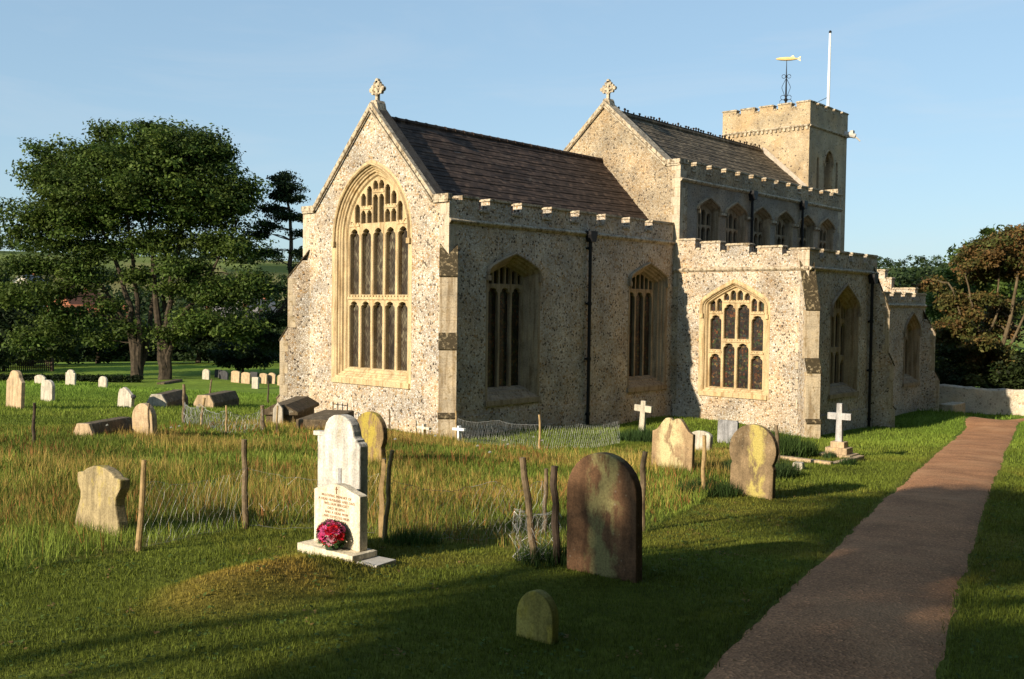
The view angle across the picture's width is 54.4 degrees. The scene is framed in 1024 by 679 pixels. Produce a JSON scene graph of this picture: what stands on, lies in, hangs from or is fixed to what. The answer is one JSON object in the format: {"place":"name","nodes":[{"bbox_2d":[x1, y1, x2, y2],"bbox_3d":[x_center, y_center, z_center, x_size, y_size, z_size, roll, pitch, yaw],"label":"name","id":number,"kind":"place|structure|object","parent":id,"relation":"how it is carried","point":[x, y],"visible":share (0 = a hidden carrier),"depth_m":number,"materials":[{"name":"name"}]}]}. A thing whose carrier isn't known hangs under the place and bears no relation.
{"place":"outdoors","nodes":[
{"label":"outdoors","id":0,"kind":"place"},
{"bbox_2d":[0,251,1023,678],"bbox_3d":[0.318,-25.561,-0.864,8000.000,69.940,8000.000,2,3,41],"label":"ground","id":1,"kind":"structure","parent":0,"point":[190,373],"depth_m":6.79,"materials":[{"name":"plant"}]},
{"bbox_2d":[6,370,24,408],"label":"headstone","id":2,"kind":"object","parent":1,"relation":"on","point":[15,391],"visible":0.84,"depth_m":27.76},
{"bbox_2d":[0,268,44,368],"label":"bushy tree","id":3,"kind":"object","parent":1,"relation":"on","point":[6,323],"visible":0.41,"depth_m":73.35,"materials":[{"name":"green plant"}]},
{"bbox_2d":[0,358,53,370],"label":"picket fence","id":4,"kind":"object","parent":1,"relation":"on","point":[35,367],"visible":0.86,"depth_m":76.74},
{"bbox_2d":[12,274,43,283],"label":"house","id":5,"kind":"structure","parent":1,"relation":"on","point":[14,280],"depth_m":233.29,"materials":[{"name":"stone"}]},
{"bbox_2d":[31,403,35,443],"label":"fence post","id":6,"kind":"object","parent":1,"relation":"on","point":[33,422],"visible":0.76,"depth_m":16.93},
{"bbox_2d":[34,375,45,383],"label":"headstone","id":7,"kind":"object","parent":1,"relation":"on","point":[39,379],"visible":0.65,"depth_m":63.04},
{"bbox_2d":[41,380,54,400],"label":"headstone","id":8,"kind":"object","parent":1,"relation":"on","point":[47,390],"visible":0.8,"depth_m":31.93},
{"bbox_2d":[0,300,97,366],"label":"bushy tree","id":9,"kind":"object","parent":1,"relation":"on","point":[55,351],"visible":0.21,"depth_m":83.20,"materials":[{"name":"green plant"}]},
{"bbox_2d":[65,370,75,384],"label":"headstone","id":10,"kind":"object","parent":1,"relation":"on","point":[70,377],"visible":0.89,"depth_m":61.69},
{"bbox_2d":[0,373,143,382],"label":"hedge","id":11,"kind":"object","parent":1,"relation":"on","point":[92,378],"visible":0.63,"depth_m":64.76,"materials":[{"name":"green plant"}]},
{"bbox_2d":[47,290,104,310],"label":"house","id":12,"kind":"structure","parent":1,"relation":"on","point":[79,300],"depth_m":182.36,"materials":[{"name":"brick"}]},
{"bbox_2d":[75,465,129,536],"bbox_3d":[-3.735,1.508,9.072,0.863,0.715,0.100,1,-1,39],"label":"headstone","id":13,"kind":"object","parent":1,"relation":"on","point":[104,489],"visible":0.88,"depth_m":8.97,"materials":[{"name":"stone"}]},
{"bbox_2d":[98,376,107,387],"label":"headstone","id":14,"kind":"object","parent":1,"relation":"on","point":[102,380],"visible":0.77,"depth_m":58.89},
{"bbox_2d":[74,416,132,436],"bbox_3d":[-7.985,1.823,19.528,0.433,0.500,1.340,1,2,13],"label":"coped tomb","id":15,"kind":"object","parent":1,"relation":"on","point":[114,424],"visible":0.43,"depth_m":19.28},
{"bbox_2d":[56,305,152,363],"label":"bushy tree","id":16,"kind":"object","parent":1,"relation":"on","point":[99,355],"visible":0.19,"depth_m":90.50,"materials":[{"name":"green plant"}]},
{"bbox_2d":[117,387,135,407],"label":"headstone","id":17,"kind":"object","parent":1,"relation":"on","point":[126,396],"visible":0.8,"depth_m":30.24,"materials":[{"name":"stone"}]},
{"bbox_2d":[135,460,146,551],"bbox_3d":[-3.060,1.432,8.221,0.066,0.873,0.097,2,3,41],"label":"fence post","id":18,"kind":"object","parent":1,"relation":"on","point":[139,535],"visible":0.84,"depth_m":8.20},
{"bbox_2d":[0,115,287,379],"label":"broadleaf tree","id":19,"kind":"object","parent":1,"relation":"on","point":[185,179],"visible":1,"depth_m":66.65,"materials":[{"name":"green plant"}]},
{"bbox_2d":[132,403,156,434],"bbox_3d":[-7.271,1.667,19.703,0.560,0.820,0.130,-2,1,28],"label":"headstone","id":20,"kind":"object","parent":1,"relation":"on","point":[139,418],"visible":0.75,"depth_m":19.63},
{"bbox_2d":[147,403,149,432],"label":"fence post","id":21,"kind":"object","parent":1,"relation":"on","point":[148,417],"visible":0.69,"depth_m":19.36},
{"bbox_2d":[146,389,187,406],"bbox_3d":[-11.071,1.988,32.046,0.638,0.622,1.990,1,2,1],"label":"coped tomb","id":22,"kind":"object","parent":1,"relation":"on","point":[170,398],"visible":0.53,"depth_m":31.44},
{"bbox_2d":[157,379,182,383],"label":"ledger slab","id":23,"kind":"structure","parent":1,"relation":"on","point":[172,381],"depth_m":64.47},
{"bbox_2d":[182,384,185,422],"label":"fence post","id":24,"kind":"object","parent":1,"relation":"on","point":[183,397],"visible":0.78,"depth_m":24.48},
{"bbox_2d":[144,300,243,362],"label":"bushy tree","id":25,"kind":"object","parent":1,"relation":"on","point":[209,341],"visible":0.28,"depth_m":90.77,"materials":[{"name":"green plant"}]},
{"bbox_2d":[200,398,205,425],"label":"fence post","id":26,"kind":"object","parent":1,"relation":"on","point":[203,404],"visible":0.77,"depth_m":22.59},
{"bbox_2d":[202,369,209,379],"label":"headstone","id":27,"kind":"object","parent":1,"relation":"on","point":[206,374],"visible":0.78,"depth_m":68.43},
{"bbox_2d":[194,390,238,407],"bbox_3d":[-9.705,2.058,32.771,0.680,0.622,1.990,1,2,8],"label":"coped tomb","id":28,"kind":"object","parent":1,"relation":"on","point":[222,398],"visible":0.61,"depth_m":32.35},
{"bbox_2d":[214,369,221,377],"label":"headstone","id":29,"kind":"object","parent":1,"relation":"on","point":[217,371],"visible":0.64,"depth_m":70.48,"materials":[{"name":"stone"}]},
{"bbox_2d":[182,403,262,432],"bbox_3d":[-7.046,1.777,22.846,3.812,0.689,1.338,2,3,41],"label":"wire netting","id":30,"kind":"object","parent":1,"relation":"on","point":[196,419],"visible":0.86,"depth_m":22.10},
{"bbox_2d":[219,370,228,379],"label":"headstone","id":31,"kind":"object","parent":1,"relation":"on","point":[224,374],"visible":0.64,"depth_m":68.57,"materials":[{"name":"stone"}]},
{"bbox_2d":[225,405,227,432],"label":"fence post","id":32,"kind":"object","parent":1,"relation":"on","point":[226,418],"visible":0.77,"depth_m":21.10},
{"bbox_2d":[204,304,258,316],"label":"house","id":33,"kind":"structure","parent":1,"relation":"on","point":[256,309],"depth_m":194.67,"materials":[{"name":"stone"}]},
{"bbox_2d":[231,371,240,382],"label":"headstone","id":34,"kind":"object","parent":1,"relation":"on","point":[235,376],"visible":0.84,"depth_m":65.72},
{"bbox_2d":[206,337,279,372],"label":"yew bush","id":35,"kind":"object","parent":1,"relation":"on","point":[241,360],"visible":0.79,"depth_m":73.98,"materials":[{"name":"green plant"}]},
{"bbox_2d":[241,439,248,528],"bbox_3d":[-2.585,1.459,9.631,0.093,0.983,0.068,2,3,41],"label":"fence post","id":36,"kind":"object","parent":1,"relation":"on","point":[245,510],"visible":0.84,"depth_m":9.61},
{"bbox_2d":[205,295,285,362],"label":"bushy tree","id":37,"kind":"object","parent":1,"relation":"on","point":[260,311],"visible":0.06,"depth_m":95.44,"materials":[{"name":"green plant"}]},
{"bbox_2d":[241,372,250,383],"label":"headstone","id":38,"kind":"object","parent":1,"relation":"on","point":[245,377],"visible":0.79,"depth_m":64.85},
{"bbox_2d":[252,377,258,388],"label":"headstone","id":39,"kind":"object","parent":1,"relation":"on","point":[255,382],"visible":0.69,"depth_m":60.03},
{"bbox_2d":[134,468,378,546],"bbox_3d":[-2.418,1.492,9.169,2.207,0.671,0.962,0,2,-32],"label":"wire netting","id":40,"kind":"object","parent":1,"relation":"on","point":[220,506],"visible":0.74,"depth_m":9.09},
{"bbox_2d":[236,295,283,312],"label":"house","id":41,"kind":"structure","parent":1,"relation":"on","point":[271,304],"depth_m":210.45,"materials":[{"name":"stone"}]},
{"bbox_2d":[260,405,265,430],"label":"fence post","id":42,"kind":"object","parent":1,"relation":"on","point":[262,419],"visible":0.73,"depth_m":22.49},
{"bbox_2d":[259,373,267,383],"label":"headstone","id":43,"kind":"object","parent":1,"relation":"on","point":[263,378],"visible":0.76,"depth_m":65.08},
{"bbox_2d":[268,373,275,383],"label":"headstone","id":44,"kind":"object","parent":1,"relation":"on","point":[271,378],"visible":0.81,"depth_m":65.15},
{"bbox_2d":[240,169,310,352],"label":"pine tree","id":45,"kind":"object","parent":1,"relation":"on","point":[285,185],"visible":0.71,"depth_m":69.83,"materials":[{"name":"green plant"}]},
{"bbox_2d":[276,405,278,430],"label":"fence post","id":46,"kind":"object","parent":1,"relation":"on","point":[277,418],"visible":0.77,"depth_m":21.96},
{"bbox_2d":[273,327,285,333],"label":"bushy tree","id":47,"kind":"object","parent":1,"relation":"on","point":[281,329],"visible":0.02,"depth_m":90.22,"materials":[{"name":"green plant"}]},
{"bbox_2d":[260,396,318,423],"bbox_3d":[-5.824,2.017,26.176,0.960,0.973,2.580,1,2,1],"label":"tomb","id":48,"kind":"object","parent":1,"relation":"on","point":[293,408],"visible":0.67,"depth_m":25.15,"materials":[{"name":"stone"}]},
{"bbox_2d":[296,410,353,429],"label":"tomb","id":49,"kind":"structure","parent":1,"relation":"on","point":[320,418],"depth_m":23.43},
{"bbox_2d":[297,483,376,562],"bbox_3d":[-1.445,1.544,8.212,0.690,0.705,0.270,2,3,39],"label":"memorial","id":50,"kind":"object","parent":1,"relation":"on","point":[345,505],"visible":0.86,"depth_m":8.12,"materials":[{"name":"stone"}]},
{"bbox_2d":[315,518,347,550],"bbox_3d":[-1.470,1.585,8.112,0.329,0.250,0.251,2,3,41],"label":"flower bouquet","id":51,"kind":"object","parent":50,"relation":"on","point":[331,528],"visible":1,"depth_m":8.02,"materials":[{"name":"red plant"}]},
{"bbox_2d":[313,414,367,494],"bbox_3d":[-1.508,1.288,8.660,0.635,1.278,0.108,1,1,39],"label":"headstone","id":52,"kind":"object","parent":1,"relation":"on","point":[342,451],"visible":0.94,"depth_m":8.56,"materials":[{"name":"white stone"}]},
{"bbox_2d":[357,411,387,463],"bbox_3d":[-2.262,1.639,15.910,0.714,0.980,0.100,4,2,41],"label":"headstone","id":53,"kind":"object","parent":1,"relation":"on","point":[373,428],"visible":0.58,"depth_m":15.79,"materials":[{"name":"yellow stone"}]},
{"bbox_2d":[358,556,395,567],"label":"paving slab","id":54,"kind":"structure","parent":1,"relation":"on","point":[375,562],"depth_m":7.94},
{"bbox_2d":[378,458,386,536],"bbox_3d":[-1.223,1.549,9.364,0.074,0.864,0.060,1,2,-4],"label":"fence post","id":55,"kind":"object","parent":1,"relation":"on","point":[381,500],"visible":0.72,"depth_m":9.35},
{"bbox_2d":[382,450,393,539],"bbox_3d":[-1.150,1.499,9.218,0.119,0.955,0.061,0,2,-14],"label":"fence post","id":56,"kind":"object","parent":1,"relation":"on","point":[388,501],"visible":0.83,"depth_m":9.20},
{"bbox_2d":[0,416,781,574],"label":"long grass","id":57,"kind":"structure","parent":1,"relation":"on","point":[424,457],"depth_m":12.90,"materials":[{"name":"plant"}]},
{"bbox_2d":[379,524,443,546],"bbox_3d":[-0.911,1.794,9.145,0.497,0.215,0.615,2,3,41],"label":"grass clump","id":58,"kind":"object","parent":1,"relation":"on","point":[410,539],"visible":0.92,"depth_m":9.07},
{"bbox_2d":[416,424,431,434],"bbox_3d":[-2.054,2.215,23.183,0.400,0.500,0.100,5,4,38],"label":"grave cross","id":59,"kind":"object","parent":1,"relation":"on","point":[423,427],"visible":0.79,"depth_m":23.14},
{"bbox_2d":[455,411,456,438],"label":"fence post","id":60,"kind":"object","parent":1,"relation":"on","point":[455,423],"visible":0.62,"depth_m":25.63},
{"bbox_2d":[452,426,465,440],"bbox_3d":[-1.338,2.451,25.320,0.440,0.520,0.100,0,1,45],"label":"grave cross","id":61,"kind":"object","parent":1,"relation":"on","point":[458,429],"visible":0.84,"depth_m":25.29,"materials":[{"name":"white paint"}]},
{"bbox_2d":[383,476,546,539],"bbox_3d":[-0.363,1.593,9.430,1.706,0.671,0.331,0,2,-26],"label":"wire netting","id":62,"kind":"object","parent":1,"relation":"on","point":[468,507],"visible":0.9,"depth_m":9.33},
{"bbox_2d":[0,236,1023,366],"bbox_3d":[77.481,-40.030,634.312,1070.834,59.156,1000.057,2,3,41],"label":"distant woodland","id":63,"kind":"object","parent":1,"relation":"on","point":[907,277],"visible":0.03,"depth_m":304.52,"materials":[{"name":"green plant"}]},
{"bbox_2d":[0,485,1023,678],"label":"lawn weeds","id":64,"kind":"object","parent":1,"relation":"on","point":[404,652],"visible":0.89,"depth_m":6.34,"materials":[{"name":"green plant"}]},
{"bbox_2d":[519,457,537,563],"bbox_3d":[0.144,1.487,8.327,0.181,1.005,0.069,1,2,11],"label":"fence post","id":65,"kind":"object","parent":1,"relation":"on","point":[527,496],"visible":0.77,"depth_m":8.30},
{"bbox_2d":[510,508,561,560],"bbox_3d":[0.194,1.661,8.482,0.435,0.478,0.499,1,2,10],"label":"wire netting","id":66,"kind":"object","parent":1,"relation":"on","point":[541,514],"visible":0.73,"depth_m":8.39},
{"bbox_2d":[516,589,558,643],"bbox_3d":[0.151,1.696,5.919,0.265,0.410,0.070,1,0,37],"label":"headstone","id":67,"kind":"object","parent":1,"relation":"on","point":[537,616],"visible":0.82,"depth_m":5.88,"materials":[{"name":"green stone"}]},
{"bbox_2d":[457,418,619,449],"bbox_3d":[0.039,2.180,22.968,4.244,1.038,4.368,1,2,15],"label":"wire netting","id":68,"kind":"object","parent":1,"relation":"on","point":[538,435],"visible":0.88,"depth_m":22.73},
{"bbox_2d":[512,535,566,567],"bbox_3d":[0.339,1.781,8.445,0.626,0.255,0.728,1,2,12],"label":"grass clump","id":69,"kind":"object","parent":1,"relation":"on","point":[547,553],"visible":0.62,"depth_m":8.29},
{"bbox_2d":[538,415,540,449],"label":"fence post","id":70,"kind":"object","parent":1,"relation":"on","point":[539,439],"visible":0.74,"depth_m":20.54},
{"bbox_2d":[542,468,547,534],"bbox_3d":[0.330,1.680,9.940,0.051,0.781,0.080,2,3,41],"label":"fence post","id":71,"kind":"object","parent":1,"relation":"on","point":[545,492],"visible":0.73,"depth_m":9.93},
{"bbox_2d":[550,465,560,564],"bbox_3d":[0.368,1.527,8.309,0.119,0.945,0.074,2,3,41],"label":"fence post","id":72,"kind":"object","parent":1,"relation":"on","point":[555,512],"visible":0.82,"depth_m":8.29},
{"bbox_2d":[567,452,641,582],"bbox_3d":[0.737,1.459,7.991,0.665,1.105,0.100,0,0,38],"label":"headstone","id":73,"kind":"object","parent":1,"relation":"on","point":[604,513],"visible":0.79,"depth_m":7.92,"materials":[{"name":"brown stone"}]},
{"bbox_2d":[276,78,940,438],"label":"church","id":74,"kind":"structure","parent":1,"relation":"on","point":[611,262],"depth_m":32.36,"materials":[{"name":"stone"}]},
{"bbox_2d":[331,159,411,388],"bbox_3d":[-4.011,-1.951,29.208,3.560,6.587,0.548,2,3,41],"label":"window","id":75,"kind":"structure","parent":74,"relation":"in","point":[371,244],"depth_m":29.49,"materials":[{"name":"stone"}]},
{"bbox_2d":[485,252,543,406],"bbox_3d":[-0.091,-0.337,29.120,0.569,4.424,2.420,2,3,41],"label":"window","id":76,"kind":"structure","parent":74,"relation":"in","point":[512,354],"depth_m":29.45,"materials":[{"name":"stone"}]},
{"bbox_2d":[627,262,669,392],"bbox_3d":[4.527,-0.456,34.339,0.569,4.424,2.420,2,3,41],"label":"window","id":77,"kind":"structure","parent":74,"relation":"in","point":[648,285],"depth_m":34.77,"materials":[{"name":"stone"}]},
{"bbox_2d":[696,197,722,247],"bbox_3d":[7.197,-4.206,36.727,0.429,2.086,1.900,2,3,41],"label":"window","id":78,"kind":"structure","parent":74,"relation":"in","point":[708,211],"depth_m":36.90,"materials":[{"name":"stone"}]},
{"bbox_2d":[698,279,769,399],"bbox_3d":[7.597,-0.046,33.865,2.680,4.033,0.396,2,3,41],"label":"window","id":79,"kind":"structure","parent":74,"relation":"in","point":[734,329],"depth_m":33.94,"materials":[{"name":"stone"}]},
{"bbox_2d":[725,202,748,249],"bbox_3d":[8.536,-4.241,38.239,0.429,2.086,1.900,2,3,41],"label":"window","id":80,"kind":"structure","parent":74,"relation":"in","point":[735,220],"depth_m":38.41,"materials":[{"name":"stone"}]},
{"bbox_2d":[753,206,772,248],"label":"window","id":81,"kind":"structure","parent":74,"relation":"in","point":[762,221],"depth_m":40.04,"materials":[{"name":"stone"}]},
{"bbox_2d":[775,210,796,250],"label":"window","id":82,"kind":"structure","parent":74,"relation":"in","point":[785,223],"depth_m":41.51,"materials":[{"name":"stone"}]},
{"bbox_2d":[776,55,800,103],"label":"weathervane","id":83,"kind":"object","parent":74,"relation":"on","point":[791,58],"visible":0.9,"depth_m":47.58,"materials":[{"name":"gold metal"}]},
{"bbox_2d":[797,214,816,247],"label":"window","id":84,"kind":"structure","parent":74,"relation":"in","point":[809,224],"depth_m":43.10,"materials":[{"name":"stone"}]},
{"bbox_2d":[818,30,831,105],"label":"flagpole","id":85,"kind":"object","parent":74,"relation":"on","point":[828,78],"visible":0.86,"depth_m":47.15,"materials":[{"name":"white paint"}]},
{"bbox_2d":[818,217,835,249],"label":"window","id":86,"kind":"structure","parent":74,"relation":"in","point":[826,232],"depth_m":44.57,"materials":[{"name":"stone"}]},
{"bbox_2d":[823,150,834,189],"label":"window","id":87,"kind":"structure","parent":74,"relation":"in","point":[828,161],"depth_m":46.84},
{"bbox_2d":[828,284,861,399],"bbox_3d":[11.266,0.022,34.290,0.558,3.920,2.400,2,3,41],"label":"window","id":88,"kind":"structure","parent":74,"relation":"in","point":[845,312],"depth_m":34.81,"materials":[{"name":"stone"}]},
{"bbox_2d":[902,311,921,386],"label":"window","id":89,"kind":"structure","parent":74,"relation":"in","point":[912,329],"depth_m":42.22,"materials":[{"name":"stone"}]},
{"bbox_2d":[615,424,653,442],"bbox_3d":[3.365,2.429,25.982,1.428,0.537,1.608,2,3,41],"label":"grass clump","id":90,"kind":"object","parent":1,"relation":"on","point":[637,435],"visible":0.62,"depth_m":25.62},
{"bbox_2d":[634,400,652,430],"bbox_3d":[3.636,2.260,27.700,0.540,1.120,0.100,7,5,37],"label":"grave cross","id":91,"kind":"object","parent":1,"relation":"on","point":[643,408],"visible":0.88,"depth_m":27.64,"materials":[{"name":"stone"}]},
{"bbox_2d":[640,451,647,530],"bbox_3d":[1.393,1.673,10.598,0.080,0.967,0.102,1,2,22],"label":"fence post","id":92,"kind":"object","parent":1,"relation":"on","point":[643,470],"visible":0.64,"depth_m":10.57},
{"bbox_2d":[651,417,694,472],"bbox_3d":[2.772,1.883,17.134,0.800,1.070,0.090,3,1,39],"label":"headstone","id":93,"kind":"object","parent":1,"relation":"on","point":[673,440],"visible":0.87,"depth_m":17.08,"materials":[{"name":"stone"}]},
{"bbox_2d":[692,431,712,450],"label":"headstone","id":94,"kind":"object","parent":1,"relation":"on","point":[698,439],"visible":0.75,"depth_m":22.82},
{"bbox_2d":[701,435,706,493],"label":"fence post","id":95,"kind":"object","parent":1,"relation":"on","point":[703,463],"visible":0.76,"depth_m":13.92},
{"bbox_2d":[675,473,745,497],"bbox_3d":[2.811,2.049,14.105,1.013,0.354,1.143,1,2,13],"label":"grass clump","id":96,"kind":"object","parent":1,"relation":"on","point":[727,490],"visible":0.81,"depth_m":13.91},
{"bbox_2d":[717,420,738,442],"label":"headstone","id":97,"kind":"object","parent":1,"relation":"on","point":[727,428],"visible":0.67,"depth_m":26.02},
{"bbox_2d":[729,424,778,499],"bbox_3d":[3.396,1.762,14.017,0.724,1.140,0.100,2,1,41],"label":"headstone","id":98,"kind":"object","parent":1,"relation":"on","point":[754,451],"visible":0.85,"depth_m":13.95,"materials":[{"name":"yellow stone"}]},
{"bbox_2d":[718,454,806,480],"bbox_3d":[4.404,2.183,17.384,1.466,0.586,1.795,2,3,41],"label":"grass clump","id":99,"kind":"object","parent":1,"relation":"on","point":[785,470],"visible":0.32,"depth_m":17.12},
{"bbox_2d":[725,423,819,457],"bbox_3d":[5.974,2.308,22.855,2.209,0.832,2.638,2,3,41],"label":"grass clump","id":100,"kind":"object","parent":1,"relation":"on","point":[789,445],"visible":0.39,"depth_m":22.30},
{"bbox_2d":[774,425,779,463],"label":"fence post","id":101,"kind":"object","parent":1,"relation":"on","point":[776,433],"visible":0.47,"depth_m":19.94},
{"bbox_2d":[793,461,803,469],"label":"stone block","id":102,"kind":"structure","parent":1,"relation":"on","point":[802,465],"depth_m":18.97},
{"bbox_2d":[780,455,863,464],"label":"grave kerb","id":103,"kind":"structure","parent":1,"relation":"on","point":[858,457],"depth_m":21.19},
{"bbox_2d":[821,449,835,458],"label":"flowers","id":104,"kind":"object","parent":1,"relation":"on","point":[829,455],"visible":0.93,"depth_m":22.40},
{"bbox_2d":[819,403,858,457],"bbox_3d":[7.466,2.108,22.702,0.720,1.310,0.576,2,2,38],"label":"grave cross","id":105,"kind":"object","parent":1,"relation":"on","point":[839,447],"visible":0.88,"depth_m":22.63,"materials":[{"name":"grey stone"}]},
{"bbox_2d":[669,439,1014,678],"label":"verge grass","id":106,"kind":"structure","parent":1,"relation":"on","point":[692,674],"depth_m":8.47,"materials":[{"name":"plant"}]},
{"bbox_2d":[836,455,857,465],"bbox_3d":[7.066,2.525,20.887,0.475,0.276,0.441,0,2,-11],"label":"grass clump","id":107,"kind":"object","parent":1,"relation":"on","point":[848,462],"visible":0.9,"depth_m":20.85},
{"bbox_2d":[939,402,964,413],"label":"chest tomb","id":108,"kind":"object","parent":1,"relation":"on","point":[956,406],"depth_m":43.24,"materials":[{"name":"stone"}]},
{"bbox_2d":[911,223,1023,388],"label":"broadleaf tree","id":109,"kind":"object","parent":1,"relation":"on","point":[986,259],"visible":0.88,"depth_m":48.57,"materials":[{"name":"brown plant"}]},
{"bbox_2d":[925,223,1023,338],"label":"broadleaf tree","id":110,"kind":"object","parent":1,"relation":"on","point":[1006,288],"visible":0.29,"depth_m":61.53,"materials":[{"name":"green plant"}]},
{"bbox_2d":[939,384,1023,415],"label":"garden wall","id":111,"kind":"structure","parent":1,"relation":"on","point":[1003,401],"depth_m":45.37,"materials":[{"name":"stone"}]},
{"bbox_2d":[980,349,1023,389],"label":"shrub","id":112,"kind":"object","parent":1,"relation":"on","point":[1014,370],"visible":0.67,"depth_m":46.60,"materials":[{"name":"green plant"}]},
{"bbox_2d":[1008,314,1023,358],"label":"shrub","id":113,"kind":"object","parent":1,"relation":"on","point":[1019,341],"visible":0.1,"depth_m":52.21,"materials":[{"name":"green plant"}]},
{"bbox_2d":[0,0,1023,267],"label":"sky","id":114,"kind":"structure","parent":0,"point":[931,92],"materials":[{"name":"blue"}]},
{"bbox_2d":[704,417,1023,678],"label":"path","id":115,"kind":"structure","parent":0,"point":[890,614],"depth_m":7.86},
{"bbox_2d":[727,453,987,671],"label":"fallen leaves","id":116,"kind":"object","parent":115,"relation":"on","point":[900,559],"visible":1,"depth_m":9.21,"materials":[{"name":"brown plant"}]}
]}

